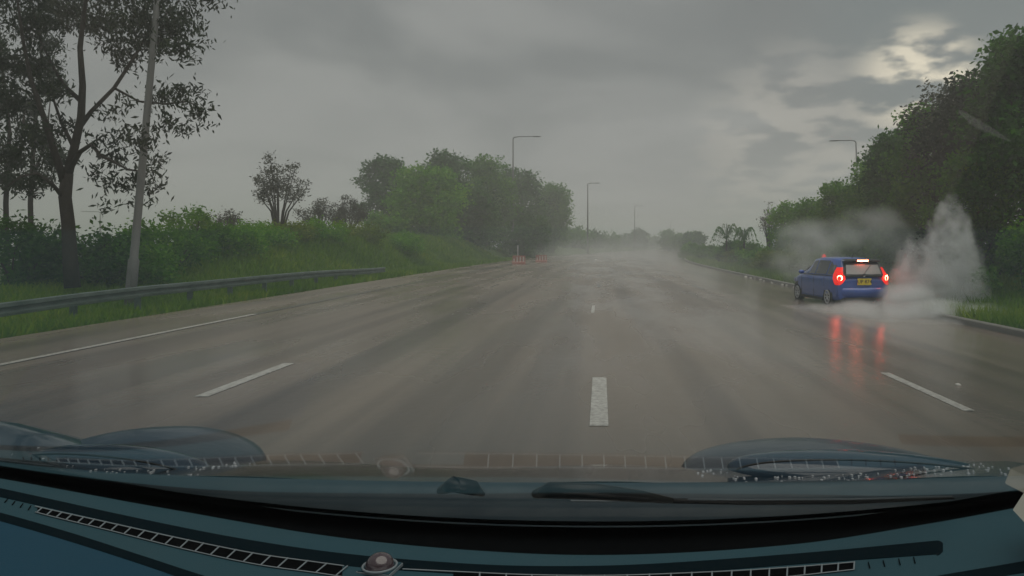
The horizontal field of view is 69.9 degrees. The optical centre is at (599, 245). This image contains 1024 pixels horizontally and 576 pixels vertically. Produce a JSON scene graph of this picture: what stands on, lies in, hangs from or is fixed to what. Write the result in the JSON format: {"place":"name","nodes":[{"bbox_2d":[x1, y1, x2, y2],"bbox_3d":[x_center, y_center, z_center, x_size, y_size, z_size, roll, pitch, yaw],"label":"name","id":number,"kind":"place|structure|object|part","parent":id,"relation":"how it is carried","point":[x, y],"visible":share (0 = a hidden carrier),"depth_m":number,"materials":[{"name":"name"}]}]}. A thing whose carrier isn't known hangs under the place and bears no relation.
{"place":"outdoors","nodes":[
{"label":"outdoors","id":0,"kind":"place"},
{"bbox_2d":[0,246,1017,308],"bbox_3d":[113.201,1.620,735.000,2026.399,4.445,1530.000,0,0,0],"label":"ground","id":1,"kind":"structure","parent":0,"point":[564,251],"depth_m":123.14,"materials":[{"name":"soil"}]},
{"bbox_2d":[0,0,37,283],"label":"gum tree","id":2,"kind":"object","parent":1,"relation":"on","point":[5,203],"visible":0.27,"depth_m":23.77,"materials":[{"name":"green plant"}]},
{"bbox_2d":[0,209,80,287],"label":"shrub","id":3,"kind":"object","parent":1,"relation":"on","point":[27,245],"visible":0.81,"depth_m":18.74,"materials":[{"name":"green plant"}]},
{"bbox_2d":[2,259,87,283],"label":"shrub","id":4,"kind":"object","parent":1,"relation":"on","point":[58,271],"visible":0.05,"depth_m":21.97,"materials":[{"name":"green plant"}]},
{"bbox_2d":[9,0,83,233],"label":"gum tree","id":5,"kind":"object","parent":1,"relation":"on","point":[35,118],"visible":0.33,"depth_m":26.96,"materials":[{"name":"green plant"}]},
{"bbox_2d":[28,215,149,286],"bbox_3d":[-13.857,0.268,20.163,2.878,2.212,3.299,0,0,0],"label":"shrub","id":6,"kind":"object","parent":1,"relation":"on","point":[96,266],"visible":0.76,"depth_m":19.52,"materials":[{"name":"green plant"}]},
{"bbox_2d":[80,211,100,232],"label":"street lamp","id":7,"kind":"object","parent":1,"relation":"on","point":[100,218],"visible":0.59,"depth_m":149.93,"materials":[{"name":"grey metal"}]},
{"bbox_2d":[0,0,240,288],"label":"gum tree","id":8,"kind":"object","parent":1,"relation":"on","point":[29,70],"visible":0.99,"depth_m":17.88,"materials":[{"name":"green plant"}]},
{"bbox_2d":[92,229,187,285],"bbox_3d":[-13.210,0.511,20.718,2.499,1.956,2.714,0,0,-29],"label":"shrub","id":9,"kind":"object","parent":1,"relation":"on","point":[157,267],"visible":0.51,"depth_m":20.44,"materials":[{"name":"green plant"}]},
{"bbox_2d":[124,0,160,305],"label":"street lamp","id":10,"kind":"object","parent":1,"relation":"on","point":[132,271],"visible":0.69,"depth_m":16.94,"materials":[{"name":"metal"}]},
{"bbox_2d":[125,269,131,287],"bbox_3d":[-10.970,0.795,16.880,0.106,0.500,0.020,5,0,0],"label":"access door","id":11,"kind":"structure","parent":10,"relation":"in","point":[129,271],"depth_m":16.87,"materials":[{"name":"paint"}]},
{"bbox_2d":[105,216,218,272],"bbox_3d":[-14.042,0.144,23.024,2.819,2.259,3.602,0,0,15],"label":"shrub","id":12,"kind":"object","parent":1,"relation":"on","point":[189,244],"visible":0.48,"depth_m":22.79,"materials":[{"name":"green plant"}]},
{"bbox_2d":[0,267,385,317],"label":"guardrail","id":13,"kind":"object","parent":1,"relation":"on","point":[72,302],"visible":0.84,"depth_m":16.26,"materials":[{"name":"metal"}]},
{"bbox_2d":[154,202,240,263],"bbox_3d":[-14.622,-0.385,26.100,2.760,2.442,3.385,0,0,0],"label":"shrub","id":14,"kind":"object","parent":1,"relation":"on","point":[200,219],"visible":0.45,"depth_m":25.90,"materials":[{"name":"green plant"}]},
{"bbox_2d":[207,208,253,227],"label":"sparse tree","id":15,"kind":"object","parent":1,"relation":"on","point":[233,218],"visible":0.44,"depth_m":35.84,"materials":[{"name":"green plant"}]},
{"bbox_2d":[204,218,273,257],"bbox_3d":[-14.259,-0.164,27.967,2.750,1.832,2.965,0,0,0],"label":"shrub","id":16,"kind":"object","parent":1,"relation":"on","point":[249,235],"visible":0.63,"depth_m":27.88,"materials":[{"name":"green plant"}]},
{"bbox_2d":[0,230,511,338],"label":"grass","id":17,"kind":"structure","parent":1,"relation":"on","point":[441,251],"depth_m":25.90,"materials":[{"name":"green plant"}]},
{"bbox_2d":[225,221,303,249],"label":"shrub","id":18,"kind":"object","parent":1,"relation":"on","point":[275,235],"visible":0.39,"depth_m":31.11,"materials":[{"name":"green plant"}]},
{"bbox_2d":[249,150,311,225],"bbox_3d":[-17.665,-2.550,40.066,3.653,5.352,2.451,0,0,0],"label":"sparse tree","id":19,"kind":"object","parent":1,"relation":"on","point":[276,188],"visible":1,"depth_m":39.86,"materials":[{"name":"green plant"}]},
{"bbox_2d":[258,218,322,244],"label":"shrub","id":20,"kind":"object","parent":1,"relation":"on","point":[304,230],"visible":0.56,"depth_m":33.83,"materials":[{"name":"green plant"}]},
{"bbox_2d":[292,197,350,225],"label":"sparse tree","id":21,"kind":"object","parent":1,"relation":"on","point":[317,212],"visible":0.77,"depth_m":47.66,"materials":[{"name":"green plant"}]},
{"bbox_2d":[297,214,350,242],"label":"shrub","id":22,"kind":"object","parent":1,"relation":"on","point":[324,227],"visible":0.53,"depth_m":36.59,"materials":[{"name":"green plant"}]},
{"bbox_2d":[327,194,369,227],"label":"sparse tree","id":23,"kind":"object","parent":1,"relation":"on","point":[360,215],"visible":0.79,"depth_m":51.77,"materials":[{"name":"green plant"}]},
{"bbox_2d":[329,217,395,246],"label":"shrub","id":24,"kind":"object","parent":1,"relation":"on","point":[368,232],"visible":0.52,"depth_m":41.90,"materials":[{"name":"green plant"}]},
{"bbox_2d":[350,152,404,219],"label":"broadleaf tree","id":25,"kind":"object","parent":1,"relation":"on","point":[381,168],"visible":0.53,"depth_m":74.10,"materials":[{"name":"green plant"}]},
{"bbox_2d":[359,200,429,233],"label":"shrub","id":26,"kind":"object","parent":1,"relation":"on","point":[395,222],"visible":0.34,"depth_m":63.95,"materials":[{"name":"green plant"}]},
{"bbox_2d":[387,228,428,256],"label":"shrub","id":27,"kind":"object","parent":1,"relation":"on","point":[407,240],"visible":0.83,"depth_m":46.38,"materials":[{"name":"green plant"}]},
{"bbox_2d":[378,161,474,241],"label":"broadleaf tree","id":28,"kind":"object","parent":1,"relation":"on","point":[429,188],"visible":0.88,"depth_m":66.10,"materials":[{"name":"green plant"}]},
{"bbox_2d":[422,148,478,236],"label":"broadleaf tree","id":29,"kind":"object","parent":1,"relation":"on","point":[439,159],"visible":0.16,"depth_m":76.13,"materials":[{"name":"green plant"}]},
{"bbox_2d":[447,179,504,249],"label":"broadleaf tree","id":30,"kind":"object","parent":1,"relation":"on","point":[481,211],"visible":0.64,"depth_m":73.12,"materials":[{"name":"green plant"}]},
{"bbox_2d":[459,153,524,251],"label":"broadleaf tree","id":31,"kind":"object","parent":1,"relation":"on","point":[484,171],"visible":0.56,"depth_m":82.97,"materials":[{"name":"green plant"}]},
{"bbox_2d":[492,165,549,245],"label":"broadleaf tree","id":32,"kind":"object","parent":1,"relation":"on","point":[528,190],"visible":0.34,"depth_m":94.93,"materials":[{"name":"green plant"}]},
{"bbox_2d":[500,211,552,258],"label":"shrub","id":33,"kind":"object","parent":1,"relation":"on","point":[533,239],"visible":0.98,"depth_m":80.82,"materials":[{"name":"green plant"}]},
{"bbox_2d":[512,136,540,254],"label":"street lamp","id":34,"kind":"object","parent":1,"relation":"on","point":[513,168],"visible":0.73,"depth_m":87.95,"materials":[{"name":"grey metal"}]},
{"bbox_2d":[531,205,561,255],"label":"broadleaf tree","id":35,"kind":"object","parent":1,"relation":"on","point":[553,219],"visible":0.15,"depth_m":107.65,"materials":[{"name":"green plant"}]},
{"bbox_2d":[532,181,575,251],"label":"broadleaf tree","id":36,"kind":"object","parent":1,"relation":"on","point":[555,196],"visible":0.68,"depth_m":112.54,"materials":[{"name":"green plant"}]},
{"bbox_2d":[557,224,596,249],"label":"broadleaf tree","id":37,"kind":"object","parent":1,"relation":"on","point":[579,238],"visible":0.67,"depth_m":148.48,"materials":[{"name":"green plant"}]},
{"bbox_2d":[587,183,596,253],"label":"street lamp","id":38,"kind":"object","parent":1,"relation":"on","point":[587,223],"visible":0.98,"depth_m":126.90,"materials":[{"name":"grey metal"}]},
{"bbox_2d":[581,228,607,248],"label":"broadleaf tree","id":39,"kind":"object","parent":1,"relation":"on","point":[594,241],"visible":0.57,"depth_m":168.49,"materials":[{"name":"green plant"}]},
{"bbox_2d":[599,230,622,250],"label":"broadleaf tree","id":40,"kind":"object","parent":1,"relation":"on","point":[613,242],"visible":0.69,"depth_m":188.51,"materials":[{"name":"green plant"}]},
{"bbox_2d":[615,233,633,248],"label":"broadleaf tree","id":41,"kind":"object","parent":1,"relation":"on","point":[625,242],"visible":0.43,"depth_m":228.23,"materials":[{"name":"green plant"}]},
{"bbox_2d":[634,207,634,250],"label":"street lamp","id":42,"kind":"object","parent":1,"relation":"on","point":[634,228],"visible":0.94,"depth_m":199.90,"materials":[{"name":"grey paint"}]},
{"bbox_2d":[626,227,653,247],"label":"broadleaf tree","id":43,"kind":"object","parent":1,"relation":"on","point":[639,234],"visible":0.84,"depth_m":248.68,"materials":[{"name":"green plant"}]},
{"bbox_2d":[656,228,677,250],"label":"broadleaf tree","id":44,"kind":"object","parent":1,"relation":"on","point":[663,242],"visible":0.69,"depth_m":198.86,"materials":[{"name":"green plant"}]},
{"bbox_2d":[667,232,683,251],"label":"broadleaf tree","id":45,"kind":"object","parent":1,"relation":"on","point":[675,244],"visible":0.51,"depth_m":178.93,"materials":[{"name":"green plant"}]},
{"bbox_2d":[682,239,698,249],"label":"shrub","id":46,"kind":"object","parent":1,"relation":"on","point":[686,244],"visible":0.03,"depth_m":111.49,"materials":[{"name":"green plant"}]},
{"bbox_2d":[677,242,704,258],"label":"shrub","id":47,"kind":"object","parent":1,"relation":"on","point":[684,251],"visible":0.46,"depth_m":96.19,"materials":[{"name":"green plant"}]},
{"bbox_2d":[678,230,708,249],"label":"broadleaf tree","id":48,"kind":"object","parent":1,"relation":"on","point":[698,237],"visible":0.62,"depth_m":148.73,"materials":[{"name":"green plant"}]},
{"bbox_2d":[691,244,717,258],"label":"shrub","id":49,"kind":"object","parent":1,"relation":"on","point":[703,251],"visible":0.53,"depth_m":81.15,"materials":[{"name":"green plant"}]},
{"bbox_2d":[708,245,722,259],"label":"shrub","id":50,"kind":"object","parent":1,"relation":"on","point":[715,251],"visible":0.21,"depth_m":69.73,"materials":[{"name":"green plant"}]},
{"bbox_2d":[710,223,739,250],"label":"broadleaf tree","id":51,"kind":"object","parent":1,"relation":"on","point":[726,232],"visible":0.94,"depth_m":61.86,"materials":[{"name":"green plant"}]},
{"bbox_2d":[713,238,738,261],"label":"shrub","id":52,"kind":"object","parent":1,"relation":"on","point":[729,246],"visible":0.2,"depth_m":62.53,"materials":[{"name":"green plant"}]},
{"bbox_2d":[719,250,737,263],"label":"shrub","id":53,"kind":"object","parent":1,"relation":"on","point":[725,254],"visible":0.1,"depth_m":59.07,"materials":[{"name":"green plant"}]},
{"bbox_2d":[732,227,757,248],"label":"broadleaf tree","id":54,"kind":"object","parent":1,"relation":"on","point":[744,234],"visible":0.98,"depth_m":57.87,"materials":[{"name":"green plant"}]},
{"bbox_2d":[727,239,763,262],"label":"shrub","id":55,"kind":"object","parent":1,"relation":"on","point":[750,246],"visible":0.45,"depth_m":58.47,"materials":[{"name":"green plant"}]},
{"bbox_2d":[734,243,773,266],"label":"shrub","id":56,"kind":"object","parent":1,"relation":"on","point":[744,257],"visible":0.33,"depth_m":51.51,"materials":[{"name":"green plant"}]},
{"bbox_2d":[756,201,772,248],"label":"sparse tree","id":57,"kind":"object","parent":1,"relation":"on","point":[765,228],"visible":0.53,"depth_m":55.95,"materials":[{"name":"green plant"}]},
{"bbox_2d":[746,245,785,268],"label":"shrub","id":58,"kind":"object","parent":1,"relation":"on","point":[764,257],"visible":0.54,"depth_m":45.55,"materials":[{"name":"green plant"}]},
{"bbox_2d":[760,199,808,251],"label":"broadleaf tree","id":59,"kind":"object","parent":1,"relation":"on","point":[781,213],"visible":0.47,"depth_m":51.41,"materials":[{"name":"green plant"}]},
{"bbox_2d":[767,244,818,269],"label":"shrub","id":60,"kind":"object","parent":1,"relation":"on","point":[784,254],"visible":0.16,"depth_m":42.26,"materials":[{"name":"green plant"}]},
{"bbox_2d":[779,196,834,255],"bbox_3d":[13.823,-0.904,47.049,4.289,4.634,4.202,0,0,21],"label":"broadleaf tree","id":61,"kind":"object","parent":1,"relation":"on","point":[801,215],"visible":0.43,"depth_m":46.72,"materials":[{"name":"green plant"}]},
{"bbox_2d":[799,177,860,252],"bbox_3d":[13.788,-1.348,42.010,4.648,5.381,4.767,0,0,0],"label":"broadleaf tree","id":62,"kind":"object","parent":1,"relation":"on","point":[826,217],"visible":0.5,"depth_m":41.75,"materials":[{"name":"green plant"}]},
{"bbox_2d":[805,241,866,266],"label":"shrub","id":63,"kind":"object","parent":1,"relation":"on","point":[831,252],"visible":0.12,"depth_m":34.23,"materials":[{"name":"green plant"}]},
{"bbox_2d":[830,140,857,181],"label":"street lamp","id":64,"kind":"object","parent":1,"relation":"on","point":[855,147],"visible":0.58,"depth_m":74.95,"materials":[{"name":"grey metal"}]},
{"bbox_2d":[685,254,1023,328],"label":"grass","id":65,"kind":"structure","parent":1,"relation":"on","point":[1001,307],"depth_m":21.75,"materials":[{"name":"green plant"}]},
{"bbox_2d":[834,156,884,250],"bbox_3d":[14.058,-1.591,36.966,4.170,6.335,4.471,0,0,35],"label":"broadleaf tree","id":66,"kind":"object","parent":1,"relation":"on","point":[852,200],"visible":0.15,"depth_m":36.83,"materials":[{"name":"green plant"}]},
{"bbox_2d":[833,222,931,272],"bbox_3d":[12.439,0.396,31.929,5.012,2.791,3.548,0,0,44],"label":"shrub","id":67,"kind":"object","parent":1,"relation":"on","point":[875,245],"visible":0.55,"depth_m":31.67,"materials":[{"name":"green plant"}]},
{"bbox_2d":[844,124,926,268],"bbox_3d":[13.453,-1.842,33.015,4.537,7.342,4.444,0,0,0],"label":"broadleaf tree","id":68,"kind":"object","parent":1,"relation":"on","point":[881,145],"visible":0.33,"depth_m":32.64,"materials":[{"name":"green plant"}]},
{"bbox_2d":[875,202,944,276],"bbox_3d":[12.559,0.087,29.033,3.411,3.463,5.146,0,0,0],"label":"shrub","id":69,"kind":"object","parent":1,"relation":"on","point":[905,232],"visible":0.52,"depth_m":28.38,"materials":[{"name":"green plant"}]},
{"bbox_2d":[872,98,962,259],"bbox_3d":[13.744,-2.471,29.914,4.442,7.658,4.831,0,0,0],"label":"broadleaf tree","id":70,"kind":"object","parent":1,"relation":"on","point":[903,203],"visible":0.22,"depth_m":30.00,"materials":[{"name":"green plant"}]},
{"bbox_2d":[893,78,967,267],"bbox_3d":[13.308,-2.614,27.952,3.692,7.759,4.031,0,0,35],"label":"broadleaf tree","id":71,"kind":"object","parent":1,"relation":"on","point":[916,112],"visible":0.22,"depth_m":28.03,"materials":[{"name":"green plant"}]},
{"bbox_2d":[900,69,1021,274],"bbox_3d":[13.297,-2.478,25.348,4.998,7.816,5.395,0,0,0],"label":"broadleaf tree","id":72,"kind":"object","parent":1,"relation":"on","point":[947,112],"visible":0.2,"depth_m":25.50,"materials":[{"name":"green plant"}]},
{"bbox_2d":[905,145,1023,283],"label":"shrub","id":73,"kind":"object","parent":1,"relation":"on","point":[951,176],"visible":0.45,"depth_m":23.28,"materials":[{"name":"green plant"}]},
{"bbox_2d":[930,23,1023,273],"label":"broadleaf tree","id":74,"kind":"object","parent":1,"relation":"on","point":[1002,67],"visible":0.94,"depth_m":22.32,"materials":[{"name":"green plant"}]},
{"bbox_2d":[937,202,1021,282],"bbox_3d":[12.931,0.040,23.471,2.744,3.105,4.383,0,0,-43],"label":"shrub","id":75,"kind":"object","parent":1,"relation":"on","point":[954,261],"visible":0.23,"depth_m":23.77,"materials":[{"name":"green plant"}]},
{"bbox_2d":[956,213,1023,299],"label":"shrub","id":76,"kind":"object","parent":1,"relation":"on","point":[1017,241],"visible":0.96,"depth_m":20.43,"materials":[{"name":"green plant"}]},
{"bbox_2d":[0,249,1023,465],"bbox_3d":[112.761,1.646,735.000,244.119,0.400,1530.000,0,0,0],"label":"road","id":77,"kind":"structure","parent":0,"point":[473,366],"depth_m":8.66,"materials":[{"name":"grey asphalt"}]},
{"bbox_2d":[0,314,254,365],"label":"edge line","id":78,"kind":"object","parent":77,"relation":"on","point":[114,341],"visible":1,"depth_m":10.64,"materials":[{"name":"paint"}]},
{"bbox_2d":[195,363,293,396],"bbox_3d":[-3.806,1.442,7.900,0.132,0.003,1.960,0,0,0],"label":"lane marking","id":79,"kind":"object","parent":77,"relation":"on","point":[237,382],"visible":1,"depth_m":7.73,"materials":[{"name":"paint"}]},
{"bbox_2d":[0,404,1023,575],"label":"car","id":80,"kind":"object","parent":77,"relation":"on","point":[80,496],"visible":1,"depth_m":0.99,"materials":[{"name":"plastic"}]},
{"bbox_2d":[512,256,525,263],"bbox_3d":[-6.259,1.120,56.000,1.000,0.660,0.480,0,0,0],"label":"road barrier","id":81,"kind":"object","parent":77,"relation":"on","point":[518,260],"visible":0.95,"depth_m":55.88,"materials":[{"name":"red plastic"}]},
{"bbox_2d":[536,255,546,261],"bbox_3d":[-5.015,1.137,62.000,0.950,0.627,0.456,0,0,0],"label":"road barrier","id":82,"kind":"object","parent":77,"relation":"on","point":[541,258],"visible":0.95,"depth_m":61.91,"materials":[{"name":"red plastic"}]},
{"bbox_2d":[590,377,607,425],"bbox_3d":[-0.007,1.442,6.860,0.152,0.003,2.120,0,0,0],"label":"lane marking","id":83,"kind":"object","parent":77,"relation":"on","point":[599,412],"visible":1,"depth_m":6.61,"materials":[{"name":"paint"}]},
{"bbox_2d":[794,253,887,305],"bbox_3d":[7.490,1.036,22.953,1.967,1.628,3.800,0,0,-6],"label":"hatchback car","id":84,"kind":"object","parent":77,"relation":"on","point":[829,281],"visible":0.98,"depth_m":21.26,"materials":[{"name":"blue paint"}]},
{"bbox_3d":[6.793,0.696,23.300,0.165,0.456,1.013,0,0,-4],"label":"side window","id":85,"kind":"part","parent":84,"relation":"part of","materials":[{"name":"grey glass"}]},
{"bbox_3d":[6.873,0.667,22.330,0.154,0.420,0.788,0,0,-6],"label":"side window","id":86,"kind":"part","parent":84,"relation":"part of","materials":[{"name":"grey glass"}]},
{"bbox_3d":[6.944,0.669,21.668,0.153,0.395,0.409,0,0,-6],"label":"side window","id":87,"kind":"part","parent":84,"relation":"part of","materials":[{"name":"grey glass"}]},
{"bbox_3d":[7.663,0.679,21.254,1.237,0.413,0.242,0,0,-6],"label":"rear window frame","id":88,"kind":"part","parent":84,"relation":"part of","materials":[{"name":"black"}]},
{"bbox_3d":[7.671,0.705,21.179,1.070,0.275,0.138,0,0,-6],"label":"rear window","id":89,"kind":"part","parent":84,"relation":"part of","materials":[{"name":"grey glass"}]},
{"bbox_2d":[684,258,1023,337],"bbox_3d":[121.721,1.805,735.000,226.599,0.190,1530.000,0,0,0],"label":"kerb","id":90,"kind":"structure","parent":77,"relation":"on","point":[1012,331],"depth_m":18.23,"materials":[{"name":"concrete"}]},
{"bbox_2d":[882,373,973,410],"bbox_3d":[3.334,1.492,7.525,0.102,0.003,1.950,0,0,0],"label":"lane marking","id":91,"kind":"object","parent":77,"relation":"on","point":[938,396],"visible":1,"depth_m":7.30,"materials":[{"name":"paint"}]},
{"bbox_2d":[0,0,1023,245],"label":"sky","id":92,"kind":"structure","parent":0,"point":[692,115],"materials":[{"name":"grey"}]},
{"bbox_2d":[498,241,985,245],"bbox_3d":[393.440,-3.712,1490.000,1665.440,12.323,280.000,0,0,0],"label":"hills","id":93,"kind":"structure","parent":0,"point":[722,244],"depth_m":1405.77,"materials":[{"name":"green plant"}]},
{"bbox_2d":[792,198,973,313],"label":"water drops","id":94,"kind":"object","parent":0,"point":[906,246],"visible":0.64,"depth_m":22.13,"materials":[{"name":"grey"}]}
]}

